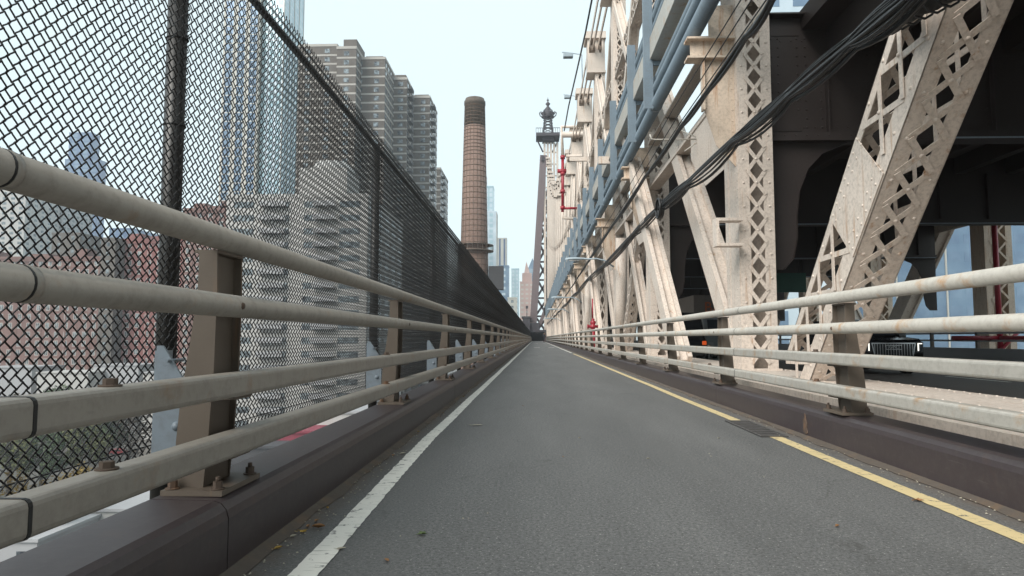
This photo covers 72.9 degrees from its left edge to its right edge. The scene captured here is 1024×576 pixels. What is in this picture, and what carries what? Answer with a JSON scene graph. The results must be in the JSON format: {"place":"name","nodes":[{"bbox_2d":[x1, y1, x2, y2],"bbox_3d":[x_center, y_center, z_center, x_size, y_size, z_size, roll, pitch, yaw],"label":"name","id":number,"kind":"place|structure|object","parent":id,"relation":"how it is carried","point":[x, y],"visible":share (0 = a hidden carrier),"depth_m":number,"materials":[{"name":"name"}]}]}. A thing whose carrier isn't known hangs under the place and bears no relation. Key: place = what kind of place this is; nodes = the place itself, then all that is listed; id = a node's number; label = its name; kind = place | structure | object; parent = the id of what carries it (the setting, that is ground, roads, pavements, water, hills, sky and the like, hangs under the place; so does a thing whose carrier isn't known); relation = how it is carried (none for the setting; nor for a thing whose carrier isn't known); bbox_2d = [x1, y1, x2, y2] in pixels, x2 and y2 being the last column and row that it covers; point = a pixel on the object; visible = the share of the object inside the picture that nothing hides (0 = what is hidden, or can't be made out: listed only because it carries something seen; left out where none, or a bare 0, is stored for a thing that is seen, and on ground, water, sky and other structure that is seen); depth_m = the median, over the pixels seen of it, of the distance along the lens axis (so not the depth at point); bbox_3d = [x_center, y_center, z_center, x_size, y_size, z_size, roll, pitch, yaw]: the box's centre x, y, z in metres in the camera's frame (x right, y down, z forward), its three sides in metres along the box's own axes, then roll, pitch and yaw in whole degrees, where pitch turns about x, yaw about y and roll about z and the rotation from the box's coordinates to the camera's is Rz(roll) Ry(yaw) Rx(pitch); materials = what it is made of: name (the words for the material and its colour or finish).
{"place":"outdoors","nodes":[
{"label":"outdoors","id":0,"kind":"place"},
{"bbox_2d":[0,190,59,256],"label":"apartment block","id":1,"kind":"structure","parent":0,"point":[5,222],"depth_m":415.56,"materials":[{"name":"white concrete"}]},
{"bbox_2d":[0,192,57,254],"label":"windows","id":2,"kind":"structure","parent":1,"relation":"in","point":[12,198],"depth_m":416.22,"materials":[{"name":"grey glass"}]},
{"bbox_2d":[0,365,64,395],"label":"building","id":3,"kind":"structure","parent":0,"point":[15,381],"depth_m":208.79,"materials":[{"name":"white concrete"}]},
{"bbox_2d":[51,232,100,255],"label":"apartment block","id":4,"kind":"structure","parent":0,"point":[72,251],"depth_m":309.28,"materials":[{"name":"brown concrete"}]},
{"bbox_2d":[57,236,100,255],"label":"windows","id":5,"kind":"structure","parent":4,"relation":"in","point":[72,237],"depth_m":309.27,"materials":[{"name":"grey glass"}]},
{"bbox_2d":[59,206,92,234],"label":"apartment block","id":6,"kind":"structure","parent":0,"point":[72,222],"depth_m":456.02,"materials":[{"name":"grey concrete"}]},
{"bbox_2d":[59,208,91,234],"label":"windows","id":7,"kind":"structure","parent":6,"relation":"in","point":[69,215],"depth_m":457.91,"materials":[{"name":"grey glass"}]},
{"bbox_2d":[4,448,150,456],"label":"street","id":8,"kind":"structure","parent":0,"point":[136,455],"depth_m":173.66,"materials":[{"name":"asphalt"}]},
{"bbox_2d":[93,363,153,433],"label":"building","id":9,"kind":"structure","parent":0,"point":[118,368],"depth_m":210.89,"materials":[{"name":"grey concrete"}]},
{"bbox_2d":[109,228,157,238],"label":"office block","id":10,"kind":"structure","parent":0,"point":[116,233],"depth_m":535.05,"materials":[{"name":"blue glass"}]},
{"bbox_2d":[140,370,184,439],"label":"building","id":11,"kind":"structure","parent":0,"point":[147,378],"depth_m":197.53,"materials":[{"name":"grey concrete"}]},
{"bbox_2d":[0,357,456,496],"bbox_3d":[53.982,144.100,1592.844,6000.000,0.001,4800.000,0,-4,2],"label":"ground","id":12,"kind":"structure","parent":0,"point":[2,477],"depth_m":150.38,"materials":[{"name":"concrete"}]},
{"bbox_2d":[0,439,38,494],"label":"street tree","id":13,"kind":"object","parent":12,"relation":"on","point":[10,465],"visible":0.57,"depth_m":128.17,"materials":[{"name":"green plant"}]},
{"bbox_2d":[0,468,59,496],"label":"street tree","id":14,"kind":"object","parent":12,"relation":"on","point":[15,488],"visible":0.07,"depth_m":90.00,"materials":[{"name":"green plant"}]},
{"bbox_2d":[16,432,67,486],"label":"street tree","id":15,"kind":"object","parent":12,"relation":"on","point":[57,438],"visible":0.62,"depth_m":130.01,"materials":[{"name":"green plant"}]},
{"bbox_2d":[0,249,100,369],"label":"apartment block","id":16,"kind":"structure","parent":12,"relation":"on","point":[17,331],"depth_m":255.50,"materials":[{"name":"brick"}]},
{"bbox_2d":[0,305,95,369],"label":"windows","id":17,"kind":"structure","parent":16,"relation":"in","point":[47,307],"depth_m":255.24,"materials":[{"name":"grey glass"}]},
{"bbox_2d":[0,514,101,561],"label":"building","id":18,"kind":"structure","parent":12,"relation":"on","point":[13,550],"depth_m":85.75,"materials":[{"name":"white concrete"}]},
{"bbox_2d":[43,384,70,454],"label":"street tree","id":19,"kind":"object","parent":12,"relation":"on","point":[59,389],"visible":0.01,"depth_m":172.82,"materials":[{"name":"green plant"}]},
{"bbox_2d":[36,370,105,435],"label":"building","id":20,"kind":"structure","parent":12,"relation":"on","point":[61,378],"depth_m":203.22,"materials":[{"name":"white concrete"}]},
{"bbox_2d":[55,461,91,481],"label":"street tree","id":21,"kind":"object","parent":12,"relation":"on","point":[80,471],"visible":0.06,"depth_m":101.38,"materials":[{"name":"plant"}]},
{"bbox_2d":[50,423,112,468],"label":"street tree","id":22,"kind":"object","parent":12,"relation":"on","point":[86,446],"visible":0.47,"depth_m":140.76,"materials":[{"name":"green plant"}]},
{"bbox_2d":[68,132,99,158],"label":"skyscraper","id":23,"kind":"structure","parent":12,"relation":"on","point":[76,150],"depth_m":728.71,"materials":[{"name":"blue glass"}]},
{"bbox_2d":[71,134,88,157],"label":"windows","id":24,"kind":"structure","parent":23,"relation":"in","point":[74,135],"depth_m":728.35,"materials":[{"name":"blue glass"}]},
{"bbox_2d":[65,159,106,236],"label":"skyscraper","id":25,"kind":"structure","parent":12,"relation":"on","point":[75,164],"depth_m":716.42,"materials":[{"name":"blue glass"}]},
{"bbox_2d":[66,160,96,235],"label":"windows","id":26,"kind":"structure","parent":25,"relation":"in","point":[75,166],"depth_m":716.01,"materials":[{"name":"blue glass"}]},
{"bbox_2d":[86,419,133,459],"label":"street tree","id":27,"kind":"object","parent":12,"relation":"on","point":[116,434],"visible":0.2,"depth_m":157.27,"materials":[{"name":"green plant"}]},
{"bbox_2d":[96,237,125,363],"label":"apartment block","id":28,"kind":"structure","parent":12,"relation":"on","point":[107,271],"depth_m":252.34,"materials":[{"name":"brown brick"}]},
{"bbox_2d":[91,491,149,520],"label":"building","id":29,"kind":"structure","parent":12,"relation":"on","point":[123,505],"depth_m":97.63,"materials":[{"name":"white concrete"}]},
{"bbox_2d":[107,415,151,460],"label":"street tree","id":30,"kind":"object","parent":12,"relation":"on","point":[135,422],"visible":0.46,"depth_m":146.00,"materials":[{"name":"green plant"}]},
{"bbox_2d":[120,234,182,368],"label":"apartment block","id":31,"kind":"structure","parent":12,"relation":"on","point":[137,313],"depth_m":256.80,"materials":[{"name":"red brick"}]},
{"bbox_2d":[124,278,157,362],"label":"windows","id":32,"kind":"structure","parent":31,"relation":"in","point":[127,315],"depth_m":256.17,"materials":[{"name":"grey glass"}]},
{"bbox_2d":[179,201,226,369],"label":"apartment block","id":33,"kind":"structure","parent":12,"relation":"on","point":[186,251],"depth_m":245.24,"materials":[{"name":"concrete"}]},
{"bbox_2d":[183,257,198,368],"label":"windows","id":34,"kind":"structure","parent":33,"relation":"in","point":[187,277],"depth_m":244.23,"materials":[{"name":"grey glass"}]},
{"bbox_2d":[218,0,262,205],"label":"skyscraper","id":35,"kind":"structure","parent":12,"relation":"on","point":[239,95],"depth_m":311.25,"materials":[{"name":"concrete"}]},
{"bbox_2d":[221,1,257,199],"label":"windows","id":36,"kind":"structure","parent":35,"relation":"in","point":[228,37],"depth_m":311.12,"materials":[{"name":"blue glass"}]},
{"bbox_2d":[231,440,288,464],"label":"building","id":37,"kind":"structure","parent":12,"relation":"on","point":[261,449],"depth_m":111.85,"materials":[{"name":"grey glass"}]},
{"bbox_2d":[258,0,304,193],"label":"skyscraper","id":38,"kind":"structure","parent":12,"relation":"on","point":[293,10],"depth_m":316.08,"materials":[{"name":"blue glass"}]},
{"bbox_2d":[259,0,303,193],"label":"windows","id":39,"kind":"structure","parent":38,"relation":"in","point":[280,2],"depth_m":315.95,"materials":[{"name":"teal glass"}]},
{"bbox_2d":[279,425,326,440],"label":"building","id":40,"kind":"structure","parent":12,"relation":"on","point":[300,433],"depth_m":117.83,"materials":[{"name":"red brick"}]},
{"bbox_2d":[226,168,402,427],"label":"apartment block","id":41,"kind":"structure","parent":12,"relation":"on","point":[250,266],"depth_m":152.02,"materials":[{"name":"grey concrete"}]},
{"bbox_2d":[235,296,399,426],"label":"windows","id":42,"kind":"structure","parent":41,"relation":"in","point":[248,338],"depth_m":151.08,"materials":[{"name":"grey glass"}]},
{"bbox_2d":[314,160,354,172],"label":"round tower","id":43,"kind":"structure","parent":12,"relation":"on","point":[332,164],"depth_m":189.99,"materials":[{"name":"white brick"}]},
{"bbox_2d":[295,39,447,393],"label":"apartment block","id":44,"kind":"structure","parent":12,"relation":"on","point":[398,115],"depth_m":241.18,"materials":[{"name":"grey concrete"}]},
{"bbox_2d":[397,180,410,392],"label":"windows","id":45,"kind":"structure","parent":44,"relation":"in","point":[397,180],"depth_m":251.62,"materials":[{"name":"grey glass"}]},
{"bbox_2d":[418,169,435,386],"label":"windows","id":46,"kind":"structure","parent":44,"relation":"in","point":[421,170],"depth_m":266.97,"materials":[{"name":"grey glass"}]},
{"bbox_2d":[460,96,503,368],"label":"chimney stack","id":47,"kind":"object","parent":12,"relation":"on","point":[474,231],"visible":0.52,"depth_m":118.19,"materials":[{"name":"brick"}]},
{"bbox_2d":[522,306,546,340],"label":"tower pier","id":48,"kind":"structure","parent":12,"relation":"on","point":[533,327],"depth_m":196.59,"materials":[{"name":"concrete"}]},
{"bbox_2d":[530,99,559,334],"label":"bridge tower","id":49,"kind":"structure","parent":48,"relation":"on","point":[549,137],"depth_m":200.98,"materials":[{"name":"metal"}]},
{"bbox_2d":[546,0,1023,380],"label":"bridge truss","id":50,"kind":"object","parent":49,"relation":"attached to","point":[744,224],"visible":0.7,"depth_m":12.87,"materials":[{"name":"metal"}]},
{"bbox_2d":[560,125,582,219],"bbox_3d":[6.058,-10.117,60.717,3.578,8.470,0.520,0,-4,2],"label":"pipe loop","id":51,"kind":"object","parent":50,"relation":"attached to","point":[566,134],"visible":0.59,"depth_m":60.78,"materials":[{"name":"paint"}]},
{"bbox_2d":[557,155,576,211],"bbox_3d":[4.832,-9.112,60.686,1.681,5.014,0.420,0,-4,2],"label":"standpipe","id":52,"kind":"object","parent":51,"relation":"attached to","point":[562,171],"visible":0.98,"depth_m":60.58,"materials":[{"name":"metal"}]},
{"bbox_2d":[562,52,582,77],"bbox_3d":[5.540,-19.926,63.451,1.896,3.494,0.600,0,-4,2],"label":"floodlight","id":53,"kind":"object","parent":50,"relation":"attached to","point":[567,55],"visible":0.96,"depth_m":63.39,"materials":[{"name":"metal"}]},
{"bbox_2d":[564,0,592,130],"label":"overhead wire","id":54,"kind":"object","parent":50,"relation":"attached to","point":[579,59],"visible":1,"depth_m":42.26,"materials":[{"name":"metal"}]},
{"bbox_2d":[545,0,719,316],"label":"pipe rack","id":55,"kind":"object","parent":50,"relation":"hanging from","point":[655,65],"visible":0.94,"depth_m":19.41,"materials":[{"name":"metal"}]},
{"bbox_2d":[547,0,775,322],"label":"cable bundle","id":56,"kind":"object","parent":50,"relation":"attached to","point":[756,25],"visible":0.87,"depth_m":11.42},
{"bbox_2d":[581,0,766,273],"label":"thin wire","id":57,"kind":"object","parent":56,"relation":"attached to","point":[694,102],"visible":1,"depth_m":11.86,"materials":[{"name":"metal"}]},
{"bbox_2d":[649,128,696,151],"bbox_3d":[3.696,-3.375,15.768,1.177,0.673,0.426,0,-4,2],"label":"cable hanger","id":58,"kind":"object","parent":50,"relation":"attached to","point":[651,138],"visible":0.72,"depth_m":15.66,"materials":[{"name":"paint"}]},
{"bbox_2d":[581,0,740,265],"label":"thin wire","id":59,"kind":"object","parent":58,"relation":"attached to","point":[676,103],"visible":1,"depth_m":13.29,"materials":[{"name":"metal"}]},
{"bbox_2d":[582,0,751,268],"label":"thin wire","id":60,"kind":"object","parent":58,"relation":"attached to","point":[685,104],"visible":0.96,"depth_m":12.61,"materials":[{"name":"metal"}]},
{"bbox_2d":[547,0,926,324],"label":"cable bundle","id":61,"kind":"object","parent":50,"relation":"attached to","point":[879,20],"visible":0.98,"depth_m":7.92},
{"bbox_2d":[565,257,613,267],"bbox_3d":[3.376,-1.109,30.061,2.121,0.468,0.300,0,-4,2],"label":"street lamp","id":62,"kind":"object","parent":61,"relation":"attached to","point":[574,258],"visible":0.95,"depth_m":30.02,"materials":[{"name":"metal"}]},
{"bbox_2d":[655,198,664,218],"bbox_3d":[3.503,-1.883,16.427,0.136,0.507,0.614,0,-4,2],"label":"cable coil","id":63,"kind":"object","parent":61,"relation":"attached to","point":[659,213],"visible":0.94,"depth_m":16.28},
{"bbox_2d":[562,343,1023,447],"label":"edge girder","id":64,"kind":"object","parent":50,"relation":"attached to","point":[1008,437],"visible":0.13,"depth_m":6.52,"materials":[{"name":"metal"}]},
{"bbox_2d":[587,299,597,346],"bbox_3d":[3.938,2.068,33.825,0.520,3.100,0.320,0,-4,2],"label":"fire valve","id":65,"kind":"object","parent":64,"relation":"attached to","point":[593,325],"visible":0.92,"depth_m":33.75,"materials":[{"name":"red paint"}]},
{"bbox_2d":[608,225,1016,348],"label":"bridge truss","id":66,"kind":"object","parent":50,"relation":"attached to","point":[906,307],"visible":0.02,"depth_m":28.77,"materials":[{"name":"paint"}]},
{"bbox_2d":[806,0,1023,174],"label":"road stringers","id":67,"kind":"object","parent":50,"relation":"attached to","point":[853,15],"depth_m":18.85,"materials":[{"name":"metal"}]},
{"bbox_2d":[776,260,805,291],"bbox_3d":[15.906,-1.315,39.759,1.773,3.141,0.150,0,-4,2],"label":"road sign","id":68,"kind":"object","parent":67,"relation":"hanging from","point":[790,282],"visible":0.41,"depth_m":39.61,"materials":[{"name":"metal"}]},
{"bbox_2d":[882,0,966,34],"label":"cable sleeve","id":69,"kind":"object","parent":50,"relation":"attached to","point":[931,6],"visible":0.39,"depth_m":5.95,"materials":[{"name":"rubber"}]},
{"bbox_2d":[951,226,1023,348],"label":"standpipe","id":70,"kind":"object","parent":50,"relation":"attached to","point":[997,288],"visible":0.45,"depth_m":26.85,"materials":[{"name":"metal"}]},
{"bbox_2d":[0,0,529,499],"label":"chain link fence","id":71,"kind":"object","parent":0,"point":[476,292],"visible":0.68,"depth_m":3.71,"materials":[{"name":"metal"}]},
{"bbox_2d":[317,404,367,424],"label":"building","id":72,"kind":"structure","parent":0,"point":[340,417],"depth_m":125.77,"materials":[{"name":"white concrete"}]},
{"bbox_2d":[0,0,719,338],"label":"sky","id":73,"kind":"structure","parent":0,"point":[508,54],"materials":[{"name":"white"}]},
{"bbox_2d":[486,186,494,210],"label":"skyscraper","id":74,"kind":"structure","parent":0,"point":[490,197],"depth_m":527.26,"materials":[{"name":"teal glass"}]},
{"bbox_2d":[487,188,493,210],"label":"windows","id":75,"kind":"structure","parent":74,"relation":"in","point":[491,189],"depth_m":527.31,"materials":[{"name":"blue glass"}]},
{"bbox_2d":[487,211,497,354],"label":"skyscraper","id":76,"kind":"structure","parent":0,"point":[492,224],"depth_m":509.95,"materials":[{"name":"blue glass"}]},
{"bbox_2d":[489,213,492,264],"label":"windows","id":77,"kind":"structure","parent":76,"relation":"in","point":[490,214],"depth_m":509.84,"materials":[{"name":"teal glass"}]},
{"bbox_2d":[498,238,506,264],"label":"skyscraper","id":78,"kind":"structure","parent":0,"point":[502,251],"depth_m":564.17,"materials":[{"name":"stone"}]},
{"bbox_2d":[499,239,504,264],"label":"windows","id":79,"kind":"structure","parent":78,"relation":"in","point":[499,239],"depth_m":564.20,"materials":[{"name":"blue glass"}]},
{"bbox_2d":[498,265,509,352],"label":"skyscraper","id":80,"kind":"structure","parent":0,"point":[505,292],"depth_m":451.76,"materials":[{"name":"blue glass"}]},
{"bbox_2d":[507,297,516,313],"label":"office block","id":81,"kind":"structure","parent":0,"point":[512,301],"depth_m":420.65,"materials":[{"name":"stone"}]},
{"bbox_2d":[511,268,518,315],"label":"skyscraper","id":82,"kind":"structure","parent":0,"point":[514,282],"depth_m":702.35,"materials":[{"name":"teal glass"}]},
{"bbox_2d":[512,270,517,314],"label":"windows","id":83,"kind":"structure","parent":82,"relation":"in","point":[512,270],"depth_m":702.33,"materials":[{"name":"blue glass"}]},
{"bbox_2d":[520,262,531,320],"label":"office block","id":84,"kind":"structure","parent":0,"point":[525,290],"depth_m":521.02,"materials":[{"name":"beige stone"}]},
{"bbox_2d":[521,284,531,320],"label":"windows","id":85,"kind":"structure","parent":84,"relation":"in","point":[521,284],"depth_m":520.91,"materials":[{"name":"glass"}]},
{"bbox_2d":[245,341,1023,575],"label":"path","id":86,"kind":"structure","parent":0,"point":[604,496],"depth_m":3.55,"materials":[{"name":"grey asphalt"}]},
{"bbox_2d":[0,340,531,575],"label":"kerb","id":87,"kind":"structure","parent":86,"relation":"on","point":[183,536],"depth_m":2.60,"materials":[{"name":"paint"}]},
{"bbox_2d":[0,147,531,548],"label":"guard railing","id":88,"kind":"object","parent":87,"relation":"on","point":[208,389],"visible":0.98,"depth_m":2.36,"materials":[{"name":"metal"}]},
{"bbox_2d":[219,343,528,575],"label":"silt strip","id":89,"kind":"object","parent":86,"relation":"on","point":[248,562],"visible":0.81,"depth_m":3.45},
{"bbox_2d":[287,343,529,575],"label":"white edge line","id":90,"kind":"object","parent":86,"relation":"on","point":[319,557],"visible":0.95,"depth_m":3.49,"materials":[{"name":"white paint"}]},
{"bbox_2d":[243,374,1019,575],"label":"grit","id":91,"kind":"object","parent":86,"relation":"on","point":[264,560],"visible":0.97,"depth_m":3.78,"materials":[{"name":"brown stone"}]},
{"bbox_2d":[725,420,788,436],"bbox_3d":[2.274,1.315,6.514,0.240,0.010,1.130,0,-4,2],"label":"drain grate","id":92,"kind":"object","parent":86,"relation":"on","point":[755,428],"visible":1,"depth_m":6.43,"materials":[{"name":"metal"}]},
{"bbox_2d":[544,340,1023,512],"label":"kerb","id":93,"kind":"structure","parent":86,"relation":"on","point":[992,471],"depth_m":4.61,"materials":[{"name":"paint"}]},
{"bbox_2d":[546,263,1023,432],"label":"guard railing","id":94,"kind":"object","parent":93,"relation":"on","point":[849,390],"visible":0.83,"depth_m":5.08,"materials":[{"name":"metal"}]},
{"bbox_2d":[803,413,807,433],"bbox_3d":[2.500,1.157,5.912,0.005,0.175,0.105,0,-4,2],"label":"rust hole","id":95,"kind":"object","parent":93,"relation":"attached to","point":[805,423],"visible":1,"depth_m":5.90,"materials":[{"name":"metal"}]},
{"bbox_2d":[544,341,1023,521],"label":"silt strip","id":96,"kind":"object","parent":86,"relation":"on","point":[1010,512],"visible":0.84,"depth_m":4.65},
{"bbox_2d":[574,354,1023,543],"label":"yellow edge line","id":97,"kind":"object","parent":86,"relation":"on","point":[987,524],"visible":0.97,"depth_m":3.99,"materials":[{"name":"yellow paint"}]},
{"bbox_2d":[720,0,856,343],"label":"apartment block","id":98,"kind":"structure","parent":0,"point":[791,316],"depth_m":91.00,"materials":[{"name":"beige concrete"}]},
{"bbox_2d":[773,0,808,343],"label":"windows","id":99,"kind":"structure","parent":98,"relation":"in","point":[795,2],"depth_m":93.69,"materials":[{"name":"blue glass"}]},
{"bbox_2d":[612,345,1023,398],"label":"road","id":100,"kind":"structure","parent":0,"point":[1013,389],"depth_m":19.72,"materials":[{"name":"grey asphalt"}]},
{"bbox_2d":[681,313,707,358],"bbox_3d":[8.071,2.497,34.485,1.960,2.446,5.736,0,-4,2],"label":"dark van","id":101,"kind":"object","parent":100,"relation":"on","point":[695,325],"visible":0.17,"depth_m":32.22,"materials":[{"name":"black paint"}]},
{"bbox_2d":[678,295,717,358],"bbox_3d":[11.260,2.323,40.060,2.400,3.595,8.040,0,-4,2],"label":"box truck","id":102,"kind":"object","parent":100,"relation":"on","point":[696,304],"visible":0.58,"depth_m":38.10,"materials":[{"name":"brown paint"}]},
{"bbox_2d":[611,340,1023,361],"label":"kerb","id":103,"kind":"structure","parent":100,"relation":"on","point":[1016,355],"depth_m":27.86,"materials":[{"name":"concrete"}]},
{"bbox_2d":[778,331,1023,347],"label":"roadside railing","id":104,"kind":"object","parent":103,"relation":"on","point":[932,340],"visible":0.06,"depth_m":28.26,"materials":[{"name":"metal"}]},
{"bbox_2d":[803,319,922,372],"bbox_3d":[12.991,2.151,26.101,2.560,1.926,5.376,0,-4,2],"label":"suv","id":105,"kind":"object","parent":100,"relation":"on","point":[897,344],"visible":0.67,"depth_m":23.46,"materials":[{"name":"black paint"}]},
{"bbox_2d":[800,0,1023,158],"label":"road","id":106,"kind":"structure","parent":0,"point":[821,14],"depth_m":12.48,"materials":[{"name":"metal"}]},
{"bbox_2d":[857,225,1023,348],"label":"office block","id":107,"kind":"structure","parent":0,"point":[956,258],"depth_m":137.40,"materials":[{"name":"blue glass"}]},
{"bbox_2d":[859,225,1023,348],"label":"windows","id":108,"kind":"structure","parent":107,"relation":"in","point":[1018,237],"depth_m":137.35,"materials":[{"name":"blue glass"}]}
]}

